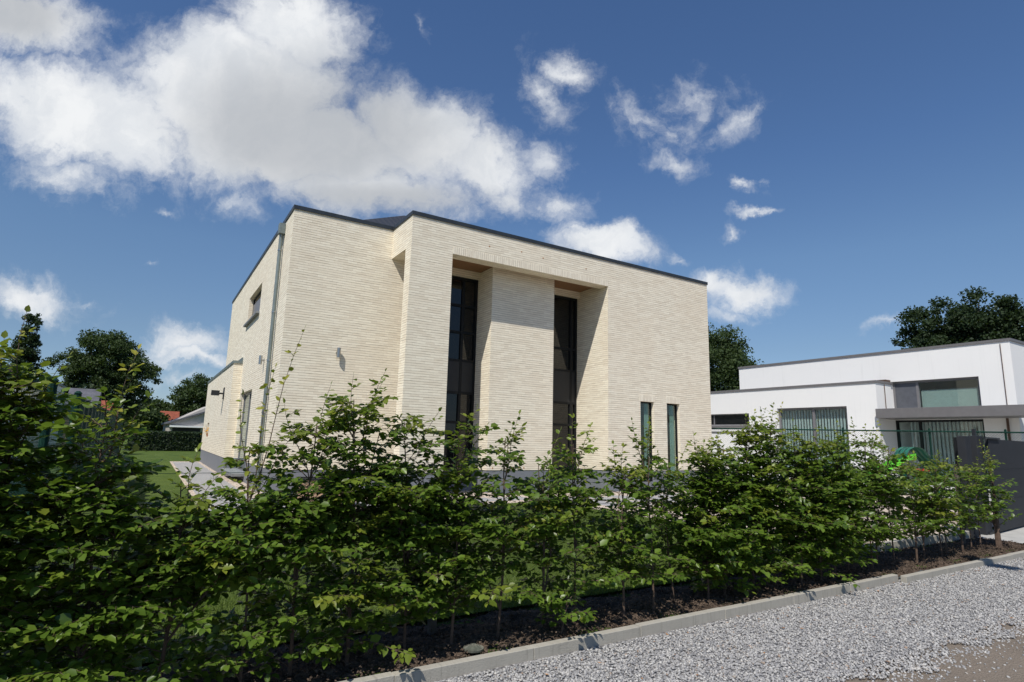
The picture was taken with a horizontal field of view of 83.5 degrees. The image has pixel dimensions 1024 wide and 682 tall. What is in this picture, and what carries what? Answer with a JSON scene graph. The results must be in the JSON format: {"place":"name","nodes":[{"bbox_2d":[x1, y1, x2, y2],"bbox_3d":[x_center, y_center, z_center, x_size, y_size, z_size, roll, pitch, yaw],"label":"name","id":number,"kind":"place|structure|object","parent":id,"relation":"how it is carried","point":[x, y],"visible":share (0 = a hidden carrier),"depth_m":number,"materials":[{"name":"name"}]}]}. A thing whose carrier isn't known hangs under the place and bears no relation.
{"place":"outdoors","nodes":[
{"label":"outdoors","id":0,"kind":"place"},
{"bbox_2d":[173,462,252,510],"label":"side path","id":1,"kind":"structure","parent":0,"point":[203,475],"depth_m":17.28,"materials":[{"name":"grey concrete"}]},
{"bbox_2d":[0,451,850,666],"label":"lawn","id":2,"kind":"structure","parent":0,"point":[162,480],"depth_m":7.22,"materials":[{"name":"green plant"}]},
{"bbox_2d":[1,371,82,539],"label":"fence","id":3,"kind":"object","parent":2,"relation":"on","point":[44,441],"visible":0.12,"depth_m":7.07,"materials":[{"name":"metal"}]},
{"bbox_2d":[61,399,123,495],"bbox_3d":[-12.156,3.053,17.138,0.150,1.980,18.000,7,-11,-31],"label":"green fence","id":4,"kind":"object","parent":2,"relation":"on","point":[93,412],"visible":0.23,"depth_m":13.23,"materials":[{"name":"green metal"}]},
{"bbox_2d":[126,430,202,450],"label":"clipped hedge","id":5,"kind":"object","parent":2,"relation":"on","point":[156,440],"visible":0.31,"depth_m":40.49,"materials":[{"name":"green plant"}]},
{"bbox_2d":[283,493,690,506],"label":"front path","id":6,"kind":"structure","parent":0,"point":[599,502],"depth_m":14.09,"materials":[{"name":"grey concrete"}]},
{"bbox_2d":[296,477,333,497],"bbox_3d":[-3.849,3.008,11.536,0.960,0.510,0.560,5,-10,-19],"label":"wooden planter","id":7,"kind":"object","parent":6,"relation":"on","point":[313,479],"visible":0.04,"depth_m":11.27,"materials":[{"name":"brown wood"}]},
{"bbox_2d":[0,0,1023,577],"label":"sky","id":8,"kind":"structure","parent":0,"point":[828,169],"materials":[{"name":"blue"}]},
{"bbox_2d":[8,437,1023,681],"bbox_3d":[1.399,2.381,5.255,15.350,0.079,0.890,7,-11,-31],"label":"soil bed","id":9,"kind":"object","parent":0,"point":[336,669],"visible":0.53,"depth_m":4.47,"materials":[{"name":"brown soil"}]},
{"bbox_2d":[0,364,47,483],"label":"siding shed","id":10,"kind":"structure","parent":9,"relation":"on","point":[28,438],"depth_m":14.85,"materials":[{"name":"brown wood"}]},
{"bbox_2d":[7,309,45,378],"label":"poplar tree","id":11,"kind":"object","parent":9,"relation":"on","point":[29,343],"visible":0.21,"depth_m":45.69,"materials":[{"name":"green plant"}]},
{"bbox_2d":[0,338,73,655],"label":"beech plant","id":12,"kind":"object","parent":9,"relation":"on","point":[5,534],"visible":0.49,"depth_m":2.75,"materials":[{"name":"green plant"}]},
{"bbox_2d":[4,359,99,431],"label":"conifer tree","id":13,"kind":"object","parent":9,"relation":"on","point":[89,386],"visible":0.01,"depth_m":49.53,"materials":[{"name":"green plant"}]},
{"bbox_2d":[0,305,114,681],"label":"beech plant","id":14,"kind":"object","parent":9,"relation":"on","point":[36,410],"visible":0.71,"depth_m":2.82,"materials":[{"name":"green plant"}]},
{"bbox_2d":[50,384,65,454],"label":"white outbuilding","id":15,"kind":"structure","parent":9,"relation":"on","point":[60,387],"depth_m":26.54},
{"bbox_2d":[63,388,101,443],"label":"grey roof shed","id":16,"kind":"structure","parent":9,"relation":"on","point":[93,393],"depth_m":24.28,"materials":[{"name":"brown wood"}]},
{"bbox_2d":[39,327,163,428],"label":"broadleaf tree","id":17,"kind":"object","parent":9,"relation":"on","point":[95,365],"visible":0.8,"depth_m":52.12,"materials":[{"name":"green plant"}]},
{"bbox_2d":[0,343,203,681],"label":"beech plant","id":18,"kind":"object","parent":9,"relation":"on","point":[62,599],"visible":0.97,"depth_m":2.85,"materials":[{"name":"green plant"}]},
{"bbox_2d":[101,400,116,411],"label":"red roof shed","id":19,"kind":"structure","parent":9,"relation":"on","point":[103,402],"depth_m":32.34,"materials":[{"name":"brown wood"}]},
{"bbox_2d":[127,405,172,430],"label":"broadleaf tree","id":20,"kind":"object","parent":9,"relation":"on","point":[155,418],"visible":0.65,"depth_m":64.83,"materials":[{"name":"green plant"}]},
{"bbox_2d":[139,396,174,411],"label":"broadleaf tree","id":21,"kind":"object","parent":9,"relation":"on","point":[161,405],"visible":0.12,"depth_m":77.06,"materials":[{"name":"green plant"}]},
{"bbox_2d":[160,411,179,419],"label":"red roof house","id":22,"kind":"structure","parent":9,"relation":"on","point":[173,415],"depth_m":71.25,"materials":[{"name":"tile"}]},
{"bbox_2d":[161,407,205,431],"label":"bungalow","id":23,"kind":"object","parent":9,"relation":"on","point":[192,421],"visible":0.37,"depth_m":51.98,"materials":[{"name":"white paint"}]},
{"bbox_2d":[172,428,199,431],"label":"window","id":24,"kind":"structure","parent":23,"relation":"in","point":[173,429],"depth_m":51.68,"materials":[{"name":"black glass"}]},
{"bbox_2d":[90,442,286,681],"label":"beech plant","id":25,"kind":"object","parent":9,"relation":"on","point":[157,546],"visible":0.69,"depth_m":3.09,"materials":[{"name":"green plant"}]},
{"bbox_2d":[166,372,212,416],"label":"broadleaf tree","id":26,"kind":"object","parent":9,"relation":"on","point":[189,396],"visible":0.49,"depth_m":75.71,"materials":[{"name":"green plant"}]},
{"bbox_2d":[164,326,349,681],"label":"beech plant","id":27,"kind":"object","parent":9,"relation":"on","point":[218,654],"visible":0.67,"depth_m":3.25,"materials":[{"name":"green plant"}]},
{"bbox_2d":[211,382,363,675],"bbox_3d":[-1.295,1.127,3.470,0.906,1.812,0.748,7,-11,-31],"label":"beech plant","id":28,"kind":"object","parent":9,"relation":"on","point":[305,524],"visible":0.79,"depth_m":3.43,"materials":[{"name":"green plant"}]},
{"bbox_2d":[170,461,529,512],"bbox_3d":[-7.641,4.670,20.036,6.950,0.004,20.300,7,-11,-31],"label":"gravel border","id":29,"kind":"object","parent":9,"relation":"on","point":[225,478],"visible":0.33,"depth_m":15.63,"materials":[{"name":"grey gravel"}]},
{"bbox_2d":[289,368,415,666],"bbox_3d":[-0.986,1.125,3.750,0.843,1.926,1.030,7,-11,-31],"label":"beech plant","id":30,"kind":"object","parent":9,"relation":"on","point":[366,619],"visible":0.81,"depth_m":3.63,"materials":[{"name":"green plant"}]},
{"bbox_2d":[349,407,482,650],"bbox_3d":[-0.655,1.289,3.926,0.921,1.679,0.851,5,-10,-19],"label":"beech plant","id":31,"kind":"object","parent":9,"relation":"on","point":[421,537],"visible":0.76,"depth_m":3.81,"materials":[{"name":"green plant"}]},
{"bbox_2d":[200,204,711,492],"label":"brick house","id":32,"kind":"structure","parent":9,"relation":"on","point":[433,314],"depth_m":16.20,"materials":[{"name":"brick"}]},
{"bbox_2d":[221,391,251,476],"bbox_3d":[-8.483,2.826,17.835,0.490,2.530,2.780,7,-11,-31],"label":"side door","id":33,"kind":"structure","parent":32,"relation":"in","point":[247,396],"depth_m":18.26,"materials":[{"name":"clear glass"}]},
{"bbox_2d":[243,290,261,326],"bbox_3d":[-8.388,-1.142,18.740,0.270,1.000,2.840,7,-11,-31],"label":"window","id":34,"kind":"structure","parent":32,"relation":"in","point":[256,305],"depth_m":18.96,"materials":[{"name":"grey glass"}]},
{"bbox_2d":[443,275,477,480],"bbox_3d":[-1.755,0.963,16.034,1.580,5.750,0.090,7,-11,-31],"label":"window","id":35,"kind":"structure","parent":32,"relation":"in","point":[464,291],"depth_m":16.28,"materials":[{"name":"black glass"}]},
{"bbox_2d":[552,295,576,478],"bbox_3d":[1.386,1.375,17.955,1.550,5.750,0.090,7,-11,-31],"label":"window","id":36,"kind":"structure","parent":32,"relation":"in","point":[565,308],"depth_m":18.17,"materials":[{"name":"black glass"}]},
{"bbox_2d":[640,402,652,481],"bbox_3d":[4.090,3.100,17.725,0.580,2.430,0.072,7,-11,-31],"label":"window","id":37,"kind":"structure","parent":32,"relation":"in","point":[646,419],"depth_m":17.89,"materials":[{"name":"green glass"}]},
{"bbox_2d":[667,404,678,480],"bbox_3d":[5.061,3.227,18.318,0.580,2.430,0.072,7,-11,-31],"label":"window","id":38,"kind":"structure","parent":32,"relation":"in","point":[671,412],"depth_m":18.45,"materials":[{"name":"green glass"}]},
{"bbox_2d":[389,405,523,644],"bbox_3d":[-0.471,1.303,4.100,0.926,1.720,0.806,7,-11,-31],"label":"beech plant","id":39,"kind":"object","parent":9,"relation":"on","point":[455,566],"visible":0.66,"depth_m":4.02,"materials":[{"name":"green plant"}]},
{"bbox_2d":[463,643,483,652],"bbox_3d":[-0.260,2.070,3.880,0.140,0.028,0.140,7,-11,-31],"label":"rock","id":40,"kind":"object","parent":9,"relation":"on","point":[473,648],"visible":1,"depth_m":3.85,"materials":[{"name":"grey stone"}]},
{"bbox_2d":[419,410,564,639],"bbox_3d":[-0.134,1.345,4.225,1.279,1.698,0.850,7,-11,-31],"label":"beech plant","id":41,"kind":"object","parent":9,"relation":"on","point":[489,550],"visible":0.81,"depth_m":4.18,"materials":[{"name":"green plant"}]},
{"bbox_2d":[34,467,965,634],"bbox_3d":[1.020,1.699,5.299,14.065,1.700,0.076,7,-11,-31],"label":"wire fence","id":42,"kind":"object","parent":9,"relation":"on","point":[432,624],"visible":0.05,"depth_m":4.26,"materials":[{"name":"black metal"}]},
{"bbox_2d":[494,427,608,626],"bbox_3d":[0.322,1.471,4.553,0.888,1.582,0.974,4,-10,-17],"label":"beech plant","id":43,"kind":"object","parent":9,"relation":"on","point":[554,524],"visible":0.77,"depth_m":4.44,"materials":[{"name":"green plant"}]},
{"bbox_2d":[530,576,597,634],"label":"beech plant","id":44,"kind":"object","parent":9,"relation":"on","point":[555,606],"visible":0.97,"depth_m":4.27,"materials":[{"name":"green plant"}]},
{"bbox_2d":[532,413,629,609],"bbox_3d":[0.530,1.442,4.697,0.737,1.697,0.785,7,-11,-31],"label":"beech plant","id":45,"kind":"object","parent":9,"relation":"on","point":[575,490],"visible":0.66,"depth_m":4.71,"materials":[{"name":"green plant"}]},
{"bbox_2d":[566,440,666,615],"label":"beech plant","id":46,"kind":"object","parent":9,"relation":"on","point":[624,520],"visible":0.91,"depth_m":4.77,"materials":[{"name":"green plant"}]},
{"bbox_2d":[615,415,699,611],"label":"beech plant","id":47,"kind":"object","parent":9,"relation":"on","point":[670,572],"visible":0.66,"depth_m":5.02,"materials":[{"name":"green plant"}]},
{"bbox_2d":[616,443,711,602],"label":"beech plant","id":48,"kind":"object","parent":9,"relation":"on","point":[669,542],"visible":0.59,"depth_m":5.20,"materials":[{"name":"green plant"}]},
{"bbox_2d":[652,432,764,599],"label":"beech plant","id":49,"kind":"object","parent":9,"relation":"on","point":[719,543],"visible":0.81,"depth_m":5.30,"materials":[{"name":"green plant"}]},
{"bbox_2d":[670,432,770,596],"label":"beech plant","id":50,"kind":"object","parent":9,"relation":"on","point":[735,500],"visible":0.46,"depth_m":5.42,"materials":[{"name":"green plant"}]},
{"bbox_2d":[708,322,764,391],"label":"broadleaf tree","id":51,"kind":"object","parent":9,"relation":"on","point":[727,357],"visible":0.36,"depth_m":46.16,"materials":[{"name":"green plant"}]},
{"bbox_2d":[697,408,815,590],"bbox_3d":[2.451,1.609,5.875,1.212,1.866,0.964,1,-10,2],"label":"beech plant","id":52,"kind":"object","parent":9,"relation":"on","point":[768,540],"visible":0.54,"depth_m":5.73,"materials":[{"name":"green plant"}]},
{"bbox_2d":[731,402,828,585],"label":"beech plant","id":53,"kind":"object","parent":9,"relation":"on","point":[791,498],"visible":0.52,"depth_m":5.88,"materials":[{"name":"green plant"}]},
{"bbox_2d":[767,418,851,584],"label":"beech plant","id":54,"kind":"object","parent":9,"relation":"on","point":[808,535],"visible":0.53,"depth_m":6.03,"materials":[{"name":"green plant"}]},
{"bbox_2d":[783,416,867,587],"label":"beech plant","id":55,"kind":"object","parent":9,"relation":"on","point":[839,510],"visible":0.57,"depth_m":6.13,"materials":[{"name":"green plant"}]},
{"bbox_2d":[809,427,886,576],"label":"beech plant","id":56,"kind":"object","parent":9,"relation":"on","point":[858,515],"visible":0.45,"depth_m":6.35,"materials":[{"name":"green plant"}]},
{"bbox_2d":[818,420,892,572],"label":"beech plant","id":57,"kind":"object","parent":9,"relation":"on","point":[863,479],"visible":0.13,"depth_m":6.62,"materials":[{"name":"green plant"}]},
{"bbox_2d":[710,338,1023,489],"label":"white house","id":58,"kind":"structure","parent":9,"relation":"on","point":[976,385],"depth_m":22.98,"materials":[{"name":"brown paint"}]},
{"bbox_2d":[711,413,749,427],"bbox_3d":[9.770,4.132,29.568,0.260,0.660,5.900,7,-11,-31],"label":"window","id":59,"kind":"structure","parent":58,"relation":"in","point":[726,420],"depth_m":28.22,"materials":[{"name":"black glass"}]},
{"bbox_2d":[779,406,850,471],"bbox_3d":[12.973,4.307,24.564,0.182,2.900,3.115,7,-11,-31],"label":"window","id":60,"kind":"structure","parent":58,"relation":"in","point":[814,409],"depth_m":24.68,"materials":[{"name":"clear glass"}]},
{"bbox_2d":[892,377,981,407],"bbox_3d":[16.309,2.085,22.064,0.155,1.200,2.940,7,-11,-31],"label":"window","id":61,"kind":"structure","parent":58,"relation":"in","point":[906,394],"depth_m":22.16,"materials":[{"name":"grey glass"}]},
{"bbox_2d":[896,419,989,486],"bbox_3d":[16.288,4.223,21.696,0.212,2.460,2.975,7,-11,-31],"label":"sliding door","id":62,"kind":"structure","parent":58,"relation":"in","point":[920,423],"depth_m":21.89,"materials":[{"name":"grey glass"}]},
{"bbox_2d":[711,427,1023,496],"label":"chain link fence","id":63,"kind":"object","parent":9,"relation":"on","point":[1005,432],"visible":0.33,"depth_m":18.42,"materials":[{"name":"metal"}]},
{"bbox_2d":[847,416,913,571],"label":"beech plant","id":64,"kind":"object","parent":9,"relation":"on","point":[876,471],"visible":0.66,"depth_m":6.79,"materials":[{"name":"green plant"}]},
{"bbox_2d":[850,420,912,566],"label":"beech plant","id":65,"kind":"object","parent":9,"relation":"on","point":[893,516],"visible":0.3,"depth_m":7.05,"materials":[{"name":"green plant"}]},
{"bbox_2d":[866,434,922,564],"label":"beech plant","id":66,"kind":"object","parent":9,"relation":"on","point":[893,506],"visible":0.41,"depth_m":7.19,"materials":[{"name":"green plant"}]},
{"bbox_2d":[842,530,969,556],"bbox_3d":[6.005,3.112,8.606,3.997,0.290,0.080,7,-11,-31],"label":"garden edging","id":67,"kind":"object","parent":9,"relation":"on","point":[910,542],"visible":0.19,"depth_m":8.63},
{"bbox_2d":[885,453,939,564],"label":"beech plant","id":68,"kind":"object","parent":9,"relation":"on","point":[917,525],"visible":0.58,"depth_m":7.30,"materials":[{"name":"green plant"}]},
{"bbox_2d":[889,450,962,559],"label":"beech plant","id":69,"kind":"object","parent":9,"relation":"on","point":[931,504],"visible":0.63,"depth_m":7.50,"materials":[{"name":"green plant"}]},
{"bbox_2d":[910,453,967,558],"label":"beech plant","id":70,"kind":"object","parent":9,"relation":"on","point":[935,469],"visible":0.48,"depth_m":7.72,"materials":[{"name":"green plant"}]},
{"bbox_2d":[914,450,975,552],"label":"beech plant","id":71,"kind":"object","parent":9,"relation":"on","point":[962,506],"visible":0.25,"depth_m":8.08,"materials":[{"name":"green plant"}]},
{"bbox_2d":[910,456,981,551],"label":"beech plant","id":72,"kind":"object","parent":9,"relation":"on","point":[970,485],"visible":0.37,"depth_m":8.15,"materials":[{"name":"green plant"}]},
{"bbox_2d":[890,286,1023,348],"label":"broadleaf tree","id":73,"kind":"object","parent":9,"relation":"on","point":[965,322],"visible":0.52,"depth_m":42.49,"materials":[{"name":"green plant"}]},
{"bbox_2d":[950,462,1005,549],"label":"beech plant","id":74,"kind":"object","parent":9,"relation":"on","point":[973,477],"visible":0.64,"depth_m":8.29,"materials":[{"name":"green plant"}]},
{"bbox_2d":[958,458,1000,547],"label":"beech plant","id":75,"kind":"object","parent":9,"relation":"on","point":[983,484],"visible":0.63,"depth_m":8.60,"materials":[{"name":"green plant"}]},
{"bbox_2d":[965,439,1021,548],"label":"beech plant","id":76,"kind":"object","parent":9,"relation":"on","point":[995,504],"visible":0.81,"depth_m":8.70,"materials":[{"name":"green plant"}]},
{"bbox_2d":[977,526,1023,542],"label":"driveway apron","id":77,"kind":"object","parent":9,"relation":"on","point":[1016,535],"depth_m":9.82,"materials":[{"name":"grey concrete"}]},
{"bbox_2d":[953,429,992,538],"bbox_3d":[8.006,2.466,10.035,0.900,1.850,0.250,8,-12,-35],"label":"gate post","id":78,"kind":"object","parent":77,"relation":"on","point":[967,450],"visible":0.57,"depth_m":9.91,"materials":[{"name":"metal"}]},
{"bbox_2d":[983,437,1023,534],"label":"sliding gate","id":79,"kind":"structure","parent":78,"relation":"attached to","point":[1009,454],"depth_m":10.78,"materials":[{"name":"metal"}]},
{"bbox_2d":[510,484,993,543],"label":"gravel driveway","id":80,"kind":"structure","parent":0,"point":[884,509],"depth_m":12.56,"materials":[{"name":"grey gravel"}]},
{"bbox_2d":[831,578,1023,681],"bbox_3d":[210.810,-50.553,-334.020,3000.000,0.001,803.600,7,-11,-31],"label":"road","id":81,"kind":"structure","parent":0,"point":[1016,661],"depth_m":4.04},
{"bbox_2d":[339,550,1023,681],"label":"kerb","id":82,"kind":"structure","parent":81,"relation":"on","point":[461,666],"depth_m":4.42,"materials":[{"name":"grey concrete"}]},
{"bbox_2d":[433,559,1023,681],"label":"gravel strip","id":83,"kind":"object","parent":81,"relation":"on","point":[471,678],"depth_m":4.28,"materials":[{"name":"grey gravel"}]},
{"bbox_2d":[437,558,1023,681],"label":"gravel stones","id":84,"kind":"object","parent":83,"relation":"on","point":[714,644],"visible":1,"depth_m":4.44,"materials":[{"name":"grey gravel"}]},
{"bbox_2d":[545,570,1011,678],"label":"dry leaves","id":85,"kind":"object","parent":83,"relation":"on","point":[801,628],"visible":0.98,"depth_m":4.69,"materials":[{"name":"brown plant"}]},
{"label":"terrace","id":86,"kind":"structure","parent":0,"visible":0},
{"bbox_2d":[878,447,941,492],"bbox_3d":[12.536,4.196,18.676,2.500,1.499,0.640,1,-10,0],"label":"playground slide","id":87,"kind":"object","parent":86,"relation":"on","point":[923,456],"visible":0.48,"depth_m":18.71,"materials":[{"name":"green plastic"}]}
]}

